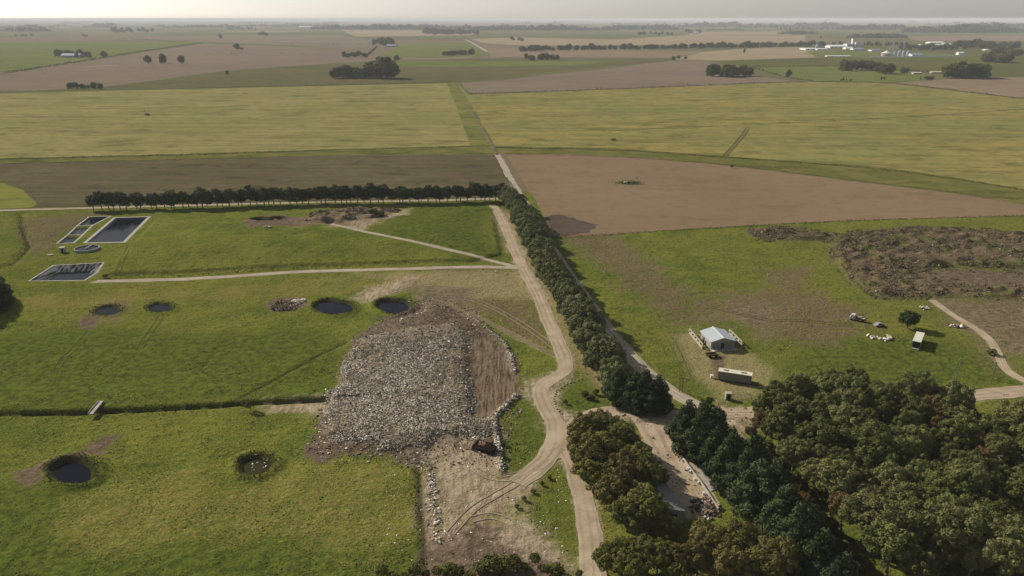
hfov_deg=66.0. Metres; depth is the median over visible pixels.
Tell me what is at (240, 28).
wood
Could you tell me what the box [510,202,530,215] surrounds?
tree
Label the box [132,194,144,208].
tree
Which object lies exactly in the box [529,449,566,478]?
track
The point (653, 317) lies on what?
track
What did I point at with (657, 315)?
track
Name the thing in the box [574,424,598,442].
tree
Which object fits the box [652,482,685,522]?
shed
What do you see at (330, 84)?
hedge
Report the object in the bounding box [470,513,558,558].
track
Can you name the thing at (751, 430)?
shrub
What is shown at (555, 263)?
tree
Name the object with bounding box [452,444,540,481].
track
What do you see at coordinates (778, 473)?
conifer tree
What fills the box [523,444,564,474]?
track
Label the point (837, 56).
hall
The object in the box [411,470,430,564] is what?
weeds
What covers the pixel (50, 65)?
hedge
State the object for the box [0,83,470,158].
field
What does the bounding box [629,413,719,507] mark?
dirt road
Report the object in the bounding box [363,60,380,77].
tree
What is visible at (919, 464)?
tree
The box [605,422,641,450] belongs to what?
tree
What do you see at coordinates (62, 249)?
hut
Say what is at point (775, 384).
tree
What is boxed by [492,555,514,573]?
shrub
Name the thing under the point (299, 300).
debris
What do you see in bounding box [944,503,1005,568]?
tree
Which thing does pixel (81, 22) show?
wood
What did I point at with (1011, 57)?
tree
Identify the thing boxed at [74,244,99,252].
water tank
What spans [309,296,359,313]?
weeds
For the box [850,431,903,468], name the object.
tree
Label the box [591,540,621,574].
tree
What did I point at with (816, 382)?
tree
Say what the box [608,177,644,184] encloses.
well
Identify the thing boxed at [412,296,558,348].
track
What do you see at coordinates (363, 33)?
field
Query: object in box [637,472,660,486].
tree
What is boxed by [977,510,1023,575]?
tree
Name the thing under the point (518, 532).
track
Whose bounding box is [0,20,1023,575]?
ground
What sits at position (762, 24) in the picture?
wood
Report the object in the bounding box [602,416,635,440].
tree
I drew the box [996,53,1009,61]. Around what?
tree
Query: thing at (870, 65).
tree
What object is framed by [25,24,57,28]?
wood
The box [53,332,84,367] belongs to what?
track
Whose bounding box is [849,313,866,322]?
flatbed truck
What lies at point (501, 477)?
track
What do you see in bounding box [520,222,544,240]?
tree
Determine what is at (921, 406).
tree
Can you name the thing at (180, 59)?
tree
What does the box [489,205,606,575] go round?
dirt road
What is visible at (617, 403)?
conifer tree
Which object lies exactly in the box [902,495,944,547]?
tree
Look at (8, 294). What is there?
tree
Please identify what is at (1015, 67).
field
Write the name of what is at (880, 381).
tree
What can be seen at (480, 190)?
tree
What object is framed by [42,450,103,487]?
weeds
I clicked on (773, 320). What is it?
track
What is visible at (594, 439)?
tree
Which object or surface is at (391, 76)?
tree
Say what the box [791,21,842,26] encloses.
wood
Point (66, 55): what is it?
barn
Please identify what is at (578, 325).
tree
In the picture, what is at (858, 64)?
tree
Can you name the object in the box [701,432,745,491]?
conifer tree
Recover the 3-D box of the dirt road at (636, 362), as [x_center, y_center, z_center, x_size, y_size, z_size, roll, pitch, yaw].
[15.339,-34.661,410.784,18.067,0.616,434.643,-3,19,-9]
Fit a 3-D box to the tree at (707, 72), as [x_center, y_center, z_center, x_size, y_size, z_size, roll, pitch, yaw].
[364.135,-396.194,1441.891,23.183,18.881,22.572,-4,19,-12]
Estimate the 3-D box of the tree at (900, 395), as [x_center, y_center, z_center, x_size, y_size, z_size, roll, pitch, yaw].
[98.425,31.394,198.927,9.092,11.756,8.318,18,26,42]
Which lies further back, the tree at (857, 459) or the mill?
the mill
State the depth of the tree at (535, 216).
387.38 m
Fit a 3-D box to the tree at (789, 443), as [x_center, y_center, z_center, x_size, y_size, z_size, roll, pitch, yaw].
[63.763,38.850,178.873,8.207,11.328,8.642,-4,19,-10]
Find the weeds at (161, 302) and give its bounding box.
[143,300,177,311]
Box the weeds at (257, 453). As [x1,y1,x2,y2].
[232,449,281,476]
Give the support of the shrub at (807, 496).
on the ground at (224, 340)
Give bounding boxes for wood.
[0,25,37,27]
[0,27,51,31]
[9,20,56,20]
[15,26,1023,88]
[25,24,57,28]
[61,21,95,22]
[80,25,122,27]
[92,22,116,26]
[164,24,234,27]
[228,26,256,29]
[232,23,327,26]
[280,22,334,23]
[310,24,481,29]
[470,24,618,30]
[610,24,683,29]
[678,24,717,26]
[681,24,728,26]
[693,21,741,26]
[739,24,793,27]
[742,23,790,26]
[777,27,828,29]
[777,30,818,33]
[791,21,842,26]
[796,26,834,29]
[835,23,911,29]
[847,32,907,37]
[901,24,1023,32]
[949,21,980,24]
[964,21,1023,28]
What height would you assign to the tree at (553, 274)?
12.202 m
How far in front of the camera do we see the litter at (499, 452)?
187.30 m
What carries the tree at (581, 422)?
on the ground at (224, 340)
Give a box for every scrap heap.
[689,496,723,519]
[867,333,879,339]
[878,334,898,340]
[949,323,966,327]
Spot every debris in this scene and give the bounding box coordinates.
[268,300,298,310]
[291,298,305,303]
[305,207,400,220]
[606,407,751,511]
[747,225,1023,299]
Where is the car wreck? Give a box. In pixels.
[873,322,884,326]
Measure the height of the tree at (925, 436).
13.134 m
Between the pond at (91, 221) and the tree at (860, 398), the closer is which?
the tree at (860, 398)
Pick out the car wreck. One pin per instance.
(877, 324)
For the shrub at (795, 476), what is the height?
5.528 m
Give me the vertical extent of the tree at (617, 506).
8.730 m
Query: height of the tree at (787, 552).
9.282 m
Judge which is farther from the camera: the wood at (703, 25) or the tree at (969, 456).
the wood at (703, 25)
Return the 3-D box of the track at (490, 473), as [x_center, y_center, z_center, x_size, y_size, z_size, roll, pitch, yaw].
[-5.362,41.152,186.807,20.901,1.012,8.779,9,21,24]
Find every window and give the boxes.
[712,343,719,348]
[725,342,731,347]
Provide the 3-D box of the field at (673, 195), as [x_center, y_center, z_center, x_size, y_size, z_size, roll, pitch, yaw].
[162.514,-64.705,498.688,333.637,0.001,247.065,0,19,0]
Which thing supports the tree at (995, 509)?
on the ground at (224, 340)
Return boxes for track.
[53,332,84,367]
[61,331,91,366]
[136,315,157,348]
[142,315,163,347]
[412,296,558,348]
[412,298,553,349]
[446,476,521,531]
[451,82,497,153]
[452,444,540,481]
[454,475,534,533]
[459,442,536,476]
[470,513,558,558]
[472,518,550,561]
[476,448,548,478]
[485,453,542,473]
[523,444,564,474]
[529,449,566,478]
[599,246,686,381]
[603,246,692,381]
[711,305,852,324]
[711,307,845,325]
[920,311,986,371]
[925,311,992,371]
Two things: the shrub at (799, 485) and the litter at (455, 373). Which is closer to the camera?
the shrub at (799, 485)
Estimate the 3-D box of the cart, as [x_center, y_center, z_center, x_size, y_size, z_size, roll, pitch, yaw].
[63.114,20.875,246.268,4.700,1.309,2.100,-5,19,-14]
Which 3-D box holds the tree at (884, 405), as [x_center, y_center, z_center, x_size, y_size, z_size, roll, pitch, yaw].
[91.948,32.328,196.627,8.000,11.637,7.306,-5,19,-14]
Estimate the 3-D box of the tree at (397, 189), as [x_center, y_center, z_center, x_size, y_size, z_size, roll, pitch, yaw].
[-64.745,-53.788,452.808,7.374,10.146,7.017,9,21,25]
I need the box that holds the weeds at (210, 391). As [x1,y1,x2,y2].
[101,367,327,405]
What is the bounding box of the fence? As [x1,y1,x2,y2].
[729,389,749,399]
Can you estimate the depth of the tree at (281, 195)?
443.38 m
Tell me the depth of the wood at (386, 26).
7628.93 m
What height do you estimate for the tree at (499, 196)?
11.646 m
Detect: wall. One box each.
[671,441,718,509]
[689,328,703,348]
[729,329,742,346]
[870,56,962,57]
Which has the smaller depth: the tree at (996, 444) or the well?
the tree at (996, 444)
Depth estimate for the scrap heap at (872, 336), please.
260.68 m
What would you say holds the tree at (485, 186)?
on the ground at (224, 340)
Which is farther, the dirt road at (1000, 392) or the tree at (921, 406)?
the dirt road at (1000, 392)
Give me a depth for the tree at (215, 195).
438.63 m
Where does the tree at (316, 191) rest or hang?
on the ground at (224, 340)
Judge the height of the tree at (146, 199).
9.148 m
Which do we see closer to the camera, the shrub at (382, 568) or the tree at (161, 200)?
the shrub at (382, 568)
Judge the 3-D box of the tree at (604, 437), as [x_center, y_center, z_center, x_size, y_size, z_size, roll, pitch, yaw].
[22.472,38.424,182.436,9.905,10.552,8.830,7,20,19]
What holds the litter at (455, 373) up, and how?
on the ground at (224, 340)
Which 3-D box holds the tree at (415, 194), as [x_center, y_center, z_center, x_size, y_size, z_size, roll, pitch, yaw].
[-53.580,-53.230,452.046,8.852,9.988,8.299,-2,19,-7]
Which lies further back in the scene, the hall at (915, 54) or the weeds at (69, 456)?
the hall at (915, 54)
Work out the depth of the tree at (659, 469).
173.10 m
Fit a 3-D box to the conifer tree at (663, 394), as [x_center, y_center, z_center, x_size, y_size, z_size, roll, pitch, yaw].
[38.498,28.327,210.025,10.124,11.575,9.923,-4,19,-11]
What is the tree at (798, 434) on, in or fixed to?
on the ground at (224, 340)
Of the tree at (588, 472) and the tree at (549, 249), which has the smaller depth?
the tree at (588, 472)
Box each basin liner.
[28,262,104,281]
[56,234,83,243]
[67,225,92,234]
[76,216,110,225]
[83,216,150,242]
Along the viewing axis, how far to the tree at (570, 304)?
263.46 m
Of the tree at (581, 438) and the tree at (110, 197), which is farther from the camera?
the tree at (110, 197)
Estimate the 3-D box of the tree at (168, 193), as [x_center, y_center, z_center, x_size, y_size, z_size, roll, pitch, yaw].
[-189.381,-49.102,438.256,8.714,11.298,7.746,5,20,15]
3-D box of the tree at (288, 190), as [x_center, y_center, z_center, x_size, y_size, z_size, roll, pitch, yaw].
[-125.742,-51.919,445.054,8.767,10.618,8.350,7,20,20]
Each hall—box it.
[825,45,847,47]
[825,55,850,56]
[908,53,922,55]
[925,41,944,43]
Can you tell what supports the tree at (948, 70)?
on the ground at (224, 340)
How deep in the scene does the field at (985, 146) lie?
794.22 m
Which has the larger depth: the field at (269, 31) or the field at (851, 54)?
the field at (269, 31)
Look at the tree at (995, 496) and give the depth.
158.16 m
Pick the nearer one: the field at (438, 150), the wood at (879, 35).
the field at (438, 150)
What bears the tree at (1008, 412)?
on the ground at (224, 340)
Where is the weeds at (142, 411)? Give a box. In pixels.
[1,398,300,415]
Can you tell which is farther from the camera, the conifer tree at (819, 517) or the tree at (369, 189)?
the tree at (369, 189)
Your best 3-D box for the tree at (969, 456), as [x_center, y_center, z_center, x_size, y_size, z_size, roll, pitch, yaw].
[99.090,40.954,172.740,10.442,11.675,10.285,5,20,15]
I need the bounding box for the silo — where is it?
[881,50,891,55]
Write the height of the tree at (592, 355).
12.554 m
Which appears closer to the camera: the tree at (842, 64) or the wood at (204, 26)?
the tree at (842, 64)
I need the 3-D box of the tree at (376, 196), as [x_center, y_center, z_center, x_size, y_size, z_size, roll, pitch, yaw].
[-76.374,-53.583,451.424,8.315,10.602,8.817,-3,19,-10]
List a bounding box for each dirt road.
[0,198,497,210]
[94,266,517,282]
[331,223,517,267]
[436,299,555,356]
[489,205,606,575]
[494,154,712,407]
[509,421,565,486]
[559,406,727,457]
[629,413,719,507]
[720,385,1023,417]
[929,300,1023,381]
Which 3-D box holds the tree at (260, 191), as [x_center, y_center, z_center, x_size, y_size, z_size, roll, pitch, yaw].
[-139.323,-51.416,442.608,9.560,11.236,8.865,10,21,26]
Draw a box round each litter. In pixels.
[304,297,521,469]
[320,330,497,450]
[383,445,568,564]
[385,230,966,350]
[420,314,517,542]
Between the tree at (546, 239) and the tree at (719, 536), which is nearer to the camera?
the tree at (719, 536)
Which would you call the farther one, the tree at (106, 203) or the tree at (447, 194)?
the tree at (447, 194)
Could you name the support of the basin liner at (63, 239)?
on the ground at (224, 340)
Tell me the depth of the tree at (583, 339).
239.76 m
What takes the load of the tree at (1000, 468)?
on the ground at (224, 340)
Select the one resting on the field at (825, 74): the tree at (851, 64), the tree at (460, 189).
the tree at (851, 64)
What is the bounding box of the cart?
[706,352,718,358]
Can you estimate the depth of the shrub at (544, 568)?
149.69 m
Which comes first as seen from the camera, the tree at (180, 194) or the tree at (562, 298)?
the tree at (562, 298)
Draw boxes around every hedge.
[1,41,204,73]
[2,144,491,158]
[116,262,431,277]
[208,82,446,87]
[470,80,1023,97]
[497,146,1022,189]
[514,153,1023,199]
[552,215,1023,236]
[613,109,1017,130]
[753,67,811,80]
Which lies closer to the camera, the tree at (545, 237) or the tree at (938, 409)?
the tree at (938, 409)
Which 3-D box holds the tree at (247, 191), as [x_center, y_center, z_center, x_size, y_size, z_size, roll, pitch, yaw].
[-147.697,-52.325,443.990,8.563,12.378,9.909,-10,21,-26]
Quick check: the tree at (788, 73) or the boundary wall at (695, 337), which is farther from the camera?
the tree at (788, 73)
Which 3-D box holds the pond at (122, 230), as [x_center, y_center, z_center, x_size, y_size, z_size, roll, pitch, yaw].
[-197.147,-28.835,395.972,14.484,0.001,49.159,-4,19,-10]
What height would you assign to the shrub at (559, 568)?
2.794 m
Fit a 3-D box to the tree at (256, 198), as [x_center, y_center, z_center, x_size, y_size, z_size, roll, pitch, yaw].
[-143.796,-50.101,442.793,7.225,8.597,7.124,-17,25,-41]
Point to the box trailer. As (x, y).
(918, 338)
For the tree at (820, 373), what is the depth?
208.87 m
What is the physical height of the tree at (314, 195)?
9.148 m
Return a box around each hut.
[59,246,65,252]
[715,368,758,384]
[725,391,731,400]
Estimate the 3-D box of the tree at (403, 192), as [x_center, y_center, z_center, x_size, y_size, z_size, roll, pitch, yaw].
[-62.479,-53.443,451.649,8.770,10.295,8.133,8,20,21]
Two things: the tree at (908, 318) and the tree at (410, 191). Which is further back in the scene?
the tree at (410, 191)
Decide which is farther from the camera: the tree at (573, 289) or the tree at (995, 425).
the tree at (573, 289)
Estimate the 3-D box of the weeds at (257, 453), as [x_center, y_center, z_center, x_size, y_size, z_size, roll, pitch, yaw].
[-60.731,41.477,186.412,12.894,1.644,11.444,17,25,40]
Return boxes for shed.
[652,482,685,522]
[700,326,737,351]
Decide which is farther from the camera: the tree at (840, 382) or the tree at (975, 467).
the tree at (840, 382)
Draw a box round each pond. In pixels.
[51,271,89,279]
[53,463,90,482]
[63,238,76,242]
[74,229,86,233]
[84,218,104,224]
[92,219,144,241]
[96,307,118,314]
[150,305,170,311]
[244,459,270,474]
[316,301,352,313]
[379,301,408,313]
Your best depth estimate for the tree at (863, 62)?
1615.17 m
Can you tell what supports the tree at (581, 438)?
on the ground at (224, 340)
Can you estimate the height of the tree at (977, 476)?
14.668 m
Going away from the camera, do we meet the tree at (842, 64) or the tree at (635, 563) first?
the tree at (635, 563)
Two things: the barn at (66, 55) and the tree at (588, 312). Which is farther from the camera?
the barn at (66, 55)
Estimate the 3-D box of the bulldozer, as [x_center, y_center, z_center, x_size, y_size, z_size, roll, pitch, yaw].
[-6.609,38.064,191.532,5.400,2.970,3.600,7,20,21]
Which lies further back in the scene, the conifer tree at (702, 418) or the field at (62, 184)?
the field at (62, 184)
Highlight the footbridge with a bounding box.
[88,400,103,414]
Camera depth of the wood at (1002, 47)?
2726.64 m
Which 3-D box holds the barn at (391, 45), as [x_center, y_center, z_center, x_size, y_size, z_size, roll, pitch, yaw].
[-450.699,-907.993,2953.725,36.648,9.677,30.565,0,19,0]
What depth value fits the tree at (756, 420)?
191.90 m
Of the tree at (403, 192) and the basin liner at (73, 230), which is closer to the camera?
the basin liner at (73, 230)
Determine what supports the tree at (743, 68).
on the field at (674, 73)
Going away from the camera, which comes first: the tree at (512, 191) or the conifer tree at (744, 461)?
the conifer tree at (744, 461)
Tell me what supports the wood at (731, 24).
on the ground at (224, 340)
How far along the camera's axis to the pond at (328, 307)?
289.65 m
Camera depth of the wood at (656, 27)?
7397.74 m
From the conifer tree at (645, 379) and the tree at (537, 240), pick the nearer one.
the conifer tree at (645, 379)
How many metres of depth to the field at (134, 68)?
1777.42 m
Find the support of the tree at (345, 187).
on the ground at (224, 340)
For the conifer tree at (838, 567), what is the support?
on the ground at (224, 340)
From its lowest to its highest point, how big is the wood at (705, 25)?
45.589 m
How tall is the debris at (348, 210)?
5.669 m
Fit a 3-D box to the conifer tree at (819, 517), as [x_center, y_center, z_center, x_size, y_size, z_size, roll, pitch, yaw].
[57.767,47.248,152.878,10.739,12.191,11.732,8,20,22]
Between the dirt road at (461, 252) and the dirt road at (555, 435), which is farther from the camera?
the dirt road at (461, 252)
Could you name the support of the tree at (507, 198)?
on the ground at (224, 340)
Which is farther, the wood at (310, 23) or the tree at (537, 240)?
the wood at (310, 23)
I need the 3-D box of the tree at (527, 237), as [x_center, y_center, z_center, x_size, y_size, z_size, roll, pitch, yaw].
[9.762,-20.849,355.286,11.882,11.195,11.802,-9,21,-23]
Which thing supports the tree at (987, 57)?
on the field at (1015, 67)
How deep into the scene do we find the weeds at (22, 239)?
380.36 m
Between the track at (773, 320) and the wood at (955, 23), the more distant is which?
the wood at (955, 23)
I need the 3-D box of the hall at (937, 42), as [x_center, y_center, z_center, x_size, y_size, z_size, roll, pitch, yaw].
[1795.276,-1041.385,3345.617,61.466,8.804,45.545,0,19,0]
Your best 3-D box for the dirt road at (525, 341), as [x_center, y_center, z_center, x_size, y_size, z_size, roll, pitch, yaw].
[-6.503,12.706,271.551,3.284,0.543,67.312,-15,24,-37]
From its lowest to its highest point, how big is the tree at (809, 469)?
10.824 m
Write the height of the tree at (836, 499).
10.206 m
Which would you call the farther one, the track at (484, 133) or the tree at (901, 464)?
the track at (484, 133)
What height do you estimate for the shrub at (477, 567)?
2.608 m
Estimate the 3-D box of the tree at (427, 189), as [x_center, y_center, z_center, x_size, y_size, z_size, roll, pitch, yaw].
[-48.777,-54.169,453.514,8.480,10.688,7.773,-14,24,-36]
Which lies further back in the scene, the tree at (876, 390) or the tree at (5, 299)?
the tree at (5, 299)
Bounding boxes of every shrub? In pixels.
[244,399,254,409]
[368,208,378,214]
[374,564,388,575]
[385,571,398,575]
[407,564,420,575]
[421,569,430,575]
[431,565,441,575]
[438,561,456,575]
[451,565,464,575]
[463,570,475,575]
[473,560,487,572]
[479,553,503,572]
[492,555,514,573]
[506,553,520,567]
[517,562,530,570]
[529,552,540,563]
[541,564,550,572]
[548,562,564,574]
[575,569,583,575]
[581,391,589,397]
[592,389,598,394]
[745,426,757,435]
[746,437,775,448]
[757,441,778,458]
[785,471,809,492]
[795,481,806,491]
[799,491,814,505]
[817,511,838,531]
[859,560,875,575]
[986,348,997,354]
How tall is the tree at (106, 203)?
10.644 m
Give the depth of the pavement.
180.70 m
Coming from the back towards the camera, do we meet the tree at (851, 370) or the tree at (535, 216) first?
the tree at (535, 216)
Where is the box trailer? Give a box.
[911,331,924,349]
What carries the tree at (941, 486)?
on the ground at (224, 340)
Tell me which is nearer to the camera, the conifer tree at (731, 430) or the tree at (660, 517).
the tree at (660, 517)
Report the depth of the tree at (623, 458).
173.04 m
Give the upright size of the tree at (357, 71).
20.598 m
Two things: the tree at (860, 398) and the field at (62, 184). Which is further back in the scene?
the field at (62, 184)
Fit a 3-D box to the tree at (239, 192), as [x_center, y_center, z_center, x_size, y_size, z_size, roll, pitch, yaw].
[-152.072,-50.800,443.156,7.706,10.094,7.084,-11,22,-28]
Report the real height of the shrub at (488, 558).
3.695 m
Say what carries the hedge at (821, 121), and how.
on the field at (985, 146)
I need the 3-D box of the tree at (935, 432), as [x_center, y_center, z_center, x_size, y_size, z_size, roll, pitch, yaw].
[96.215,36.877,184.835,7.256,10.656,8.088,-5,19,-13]
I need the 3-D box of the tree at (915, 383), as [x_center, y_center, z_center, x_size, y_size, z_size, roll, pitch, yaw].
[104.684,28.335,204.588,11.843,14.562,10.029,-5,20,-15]
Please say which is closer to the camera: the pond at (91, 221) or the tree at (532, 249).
the tree at (532, 249)
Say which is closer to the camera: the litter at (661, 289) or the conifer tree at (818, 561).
the conifer tree at (818, 561)
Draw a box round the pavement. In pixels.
[692,458,716,491]
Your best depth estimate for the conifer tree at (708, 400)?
192.10 m
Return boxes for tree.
[0,275,13,295]
[0,286,13,305]
[0,291,14,308]
[84,195,97,210]
[91,191,106,210]
[99,192,111,209]
[100,51,107,56]
[106,191,119,209]
[110,191,125,209]
[119,194,130,209]
[128,192,140,208]
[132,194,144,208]
[143,55,151,62]
[143,193,154,208]
[149,192,159,208]
[157,193,167,208]
[158,53,166,63]
[161,189,176,208]
[166,195,180,208]
[176,191,187,207]
[177,55,184,63]
[181,194,192,207]
[189,192,201,207]
[193,186,210,207]
[199,193,213,207]
[209,188,221,206]
[221,188,235,206]
[233,191,242,205]
[235,189,246,205]
[241,185,254,204]
[250,192,260,205]
[255,187,270,205]
[266,187,280,204]
[274,188,284,204]
[282,186,294,204]
[290,187,302,204]
[296,190,307,203]
[301,188,312,203]
[311,189,318,203]
[312,186,327,203]
[317,185,330,202]
[328,184,341,202]
[329,68,340,77]
[335,187,345,203]
[338,65,350,77]
[340,185,351,202]
[345,189,354,202]
[347,67,353,76]
[350,185,363,203]
[353,67,364,78]
[359,187,368,202]
[362,182,376,203]
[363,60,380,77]
[371,187,384,202]
[372,57,398,78]
[372,60,389,77]
[374,184,390,203]
[384,64,400,77]
[386,188,397,202]
[393,186,403,202]
[395,186,409,202]
[404,188,412,201]
[411,187,424,202]
[422,184,433,201]
[428,185,440,202]
[434,187,444,201]
[441,186,452,201]
[449,185,462,201]
[454,186,463,201]
[461,188,472,201]
[467,181,480,200]
[475,186,485,200]
[478,183,489,200]
[487,186,493,200]
[489,184,500,200]
[496,186,517,198]
[498,183,508,190]
[501,189,519,203]
[502,191,519,202]
[505,195,512,207]
[506,194,527,209]
[509,199,528,210]
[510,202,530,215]
[510,204,534,222]
[510,205,533,224]
[515,212,536,225]
[515,219,532,231]
[517,218,534,236]
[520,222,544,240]
[520,230,542,247]
[526,210,538,221]
[527,224,550,238]
[527,239,554,256]
[527,242,552,257]
[528,235,547,244]
[530,235,554,249]
[530,245,559,265]
[533,252,548,269]
[534,253,559,277]
[539,257,564,281]
[543,267,564,284]
[546,265,575,291]
[550,276,576,291]
[550,279,577,301]
[556,284,586,299]
[556,291,578,312]
[560,292,593,316]
[561,294,596,324]
[566,304,606,327]
[566,412,605,438]
[566,430,595,454]
[567,317,598,336]
[569,442,608,476]
[571,321,606,344]
[572,434,613,462]
[573,329,601,353]
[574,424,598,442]
[576,457,604,493]
[581,338,626,376]
[583,414,612,430]
[585,332,622,358]
[589,431,626,455]
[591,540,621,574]
[592,461,629,500]
[594,407,611,416]
[594,467,638,504]
[599,355,630,384]
[601,366,626,401]
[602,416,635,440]
[603,447,642,476]
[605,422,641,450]
[606,494,639,531]
[608,442,632,451]
[608,460,650,494]
[608,535,641,570]
[611,373,634,410]
[611,547,652,575]
[615,441,655,468]
[620,371,644,411]
[621,369,665,415]
[621,481,660,508]
[621,488,669,531]
[624,505,652,536]
[627,532,657,565]
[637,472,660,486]
[639,374,674,414]
[639,455,670,483]
[640,476,657,494]
[642,537,675,575]
[646,501,673,535]
[653,515,683,540]
[661,542,698,575]
[663,399,696,444]
[670,404,719,462]
[677,539,715,575]
[687,516,725,548]
[688,406,728,453]
[690,425,727,476]
[692,396,729,448]
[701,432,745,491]
[701,527,743,569]
[705,67,716,75]
[706,427,744,470]
[707,64,719,75]
[708,542,751,575]
[716,517,761,550]
[720,64,737,76]
[722,448,759,506]
[724,433,774,471]
[725,458,778,520]
[733,67,742,75]
[739,64,747,75]
[740,531,779,571]
[742,458,800,515]
[744,67,753,75]
[746,544,792,575]
[750,388,793,437]
[750,484,807,542]
[751,407,775,439]
[752,490,791,536]
[760,408,801,455]
[762,379,791,397]
[763,535,803,574]
[767,392,807,438]
[767,500,828,573]
[775,435,812,472]
[782,372,814,397]
[786,69,791,77]
[786,420,816,464]
[788,504,834,557]
[791,527,847,575]
[792,392,806,406]
[793,397,826,424]
[797,457,837,501]
[800,416,855,455]
[801,443,828,484]
[806,389,824,402]
[809,374,837,393]
[812,391,848,412]
[815,458,862,513]
[816,367,843,387]
[817,551,859,575]
[823,373,863,404]
[825,446,855,489]
[826,401,864,428]
[827,490,854,534]
[835,461,876,490]
[836,446,862,465]
[836,488,890,550]
[837,59,850,70]
[838,387,874,410]
[841,365,868,378]
[845,60,855,70]
[846,407,885,430]
[847,375,874,391]
[848,418,895,459]
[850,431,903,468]
[850,478,888,496]
[853,61,861,69]
[855,497,926,563]
[858,407,889,424]
[859,458,893,489]
[860,60,866,69]
[860,518,921,575]
[863,379,884,389]
[864,61,876,69]
[865,381,898,414]
[867,396,897,422]
[872,460,915,489]
[874,62,884,72]
[876,459,915,481]
[878,64,889,73]
[881,479,928,504]
[881,492,905,504]
[884,425,911,451]
[886,63,896,73]
[887,391,914,410]
[888,408,924,427]
[890,435,929,470]
[891,424,938,457]
[894,370,938,398]
[896,548,941,575]
[897,395,938,426]
[898,310,921,327]
[901,453,947,478]
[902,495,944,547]
[908,424,942,446]
[912,468,942,492]
[916,472,972,501]
[916,501,984,567]
[917,392,944,423]
[918,386,946,395]
[918,528,961,566]
[928,403,951,427]
[928,414,952,451]
[931,442,961,461]
[934,391,970,417]
[934,492,982,527]
[936,417,979,449]
[937,378,975,409]
[939,458,994,501]
[940,449,992,485]
[941,65,956,77]
[942,403,977,419]
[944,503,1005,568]
[949,438,974,450]
[952,61,974,78]
[953,414,988,437]
[955,542,991,575]
[957,462,987,492]
[960,64,977,77]
[966,430,989,448]
[969,407,984,419]
[969,501,1008,535]
[973,445,996,460]
[975,63,991,77]
[977,413,1015,436]
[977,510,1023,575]
[979,490,1018,511]
[979,496,1022,523]
[980,52,992,61]
[980,534,1023,575]
[982,433,1023,466]
[988,470,1006,493]
[989,458,1013,487]
[992,398,1023,433]
[993,54,1003,61]
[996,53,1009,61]
[996,480,1023,513]
[1000,437,1022,469]
[1005,53,1014,62]
[1007,422,1023,442]
[1009,468,1023,502]
[1011,464,1023,478]
[1018,442,1023,464]
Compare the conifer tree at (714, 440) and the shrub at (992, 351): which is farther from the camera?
the shrub at (992, 351)
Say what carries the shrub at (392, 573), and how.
on the ground at (224, 340)
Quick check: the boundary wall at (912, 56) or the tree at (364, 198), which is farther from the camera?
the boundary wall at (912, 56)
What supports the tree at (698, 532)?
on the ground at (224, 340)
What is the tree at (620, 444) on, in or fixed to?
on the ground at (224, 340)
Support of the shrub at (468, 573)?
on the ground at (224, 340)
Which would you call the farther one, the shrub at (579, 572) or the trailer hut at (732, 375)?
the trailer hut at (732, 375)
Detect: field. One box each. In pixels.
[0,42,199,72]
[0,44,393,92]
[0,63,474,91]
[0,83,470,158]
[0,146,493,163]
[0,155,510,208]
[0,183,36,208]
[125,35,378,48]
[229,31,309,31]
[342,30,473,36]
[381,42,487,57]
[393,58,675,79]
[396,61,611,66]
[447,83,491,146]
[459,82,1023,188]
[460,60,792,93]
[473,35,805,45]
[480,48,700,57]
[495,146,1023,203]
[507,154,1023,236]
[546,214,597,235]
[676,47,814,60]
[688,31,790,34]
[715,58,1023,75]
[753,67,945,81]
[806,51,969,56]
[900,77,1023,97]
[909,35,1023,40]
[916,49,1023,56]
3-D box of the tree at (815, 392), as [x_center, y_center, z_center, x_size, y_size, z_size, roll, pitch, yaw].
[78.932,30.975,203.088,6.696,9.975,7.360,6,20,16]
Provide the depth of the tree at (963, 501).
151.97 m
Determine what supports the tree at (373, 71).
on the field at (308, 75)
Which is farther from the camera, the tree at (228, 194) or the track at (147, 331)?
the tree at (228, 194)
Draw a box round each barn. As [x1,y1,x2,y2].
[60,53,83,57]
[386,44,396,46]
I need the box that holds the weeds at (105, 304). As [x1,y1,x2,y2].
[89,302,123,315]
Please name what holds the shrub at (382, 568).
on the ground at (224, 340)
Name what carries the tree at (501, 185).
on the ground at (224, 340)
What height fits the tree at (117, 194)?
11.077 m
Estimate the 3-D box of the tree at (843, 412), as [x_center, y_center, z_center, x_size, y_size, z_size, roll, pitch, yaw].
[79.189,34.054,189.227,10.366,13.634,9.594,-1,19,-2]
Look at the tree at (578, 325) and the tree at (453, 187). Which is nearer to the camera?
the tree at (578, 325)
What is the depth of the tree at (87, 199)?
431.77 m
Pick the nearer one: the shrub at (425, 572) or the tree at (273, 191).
the shrub at (425, 572)
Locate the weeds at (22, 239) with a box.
[6,217,32,265]
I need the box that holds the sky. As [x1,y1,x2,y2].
[0,0,1023,19]
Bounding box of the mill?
[843,38,864,47]
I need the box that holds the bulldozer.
[472,438,496,454]
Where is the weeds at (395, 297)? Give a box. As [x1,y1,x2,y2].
[372,295,416,313]
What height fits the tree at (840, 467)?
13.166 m
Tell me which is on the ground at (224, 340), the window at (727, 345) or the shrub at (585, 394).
the shrub at (585, 394)
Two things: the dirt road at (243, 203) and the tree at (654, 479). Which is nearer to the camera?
the tree at (654, 479)
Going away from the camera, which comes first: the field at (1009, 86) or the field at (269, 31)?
the field at (1009, 86)

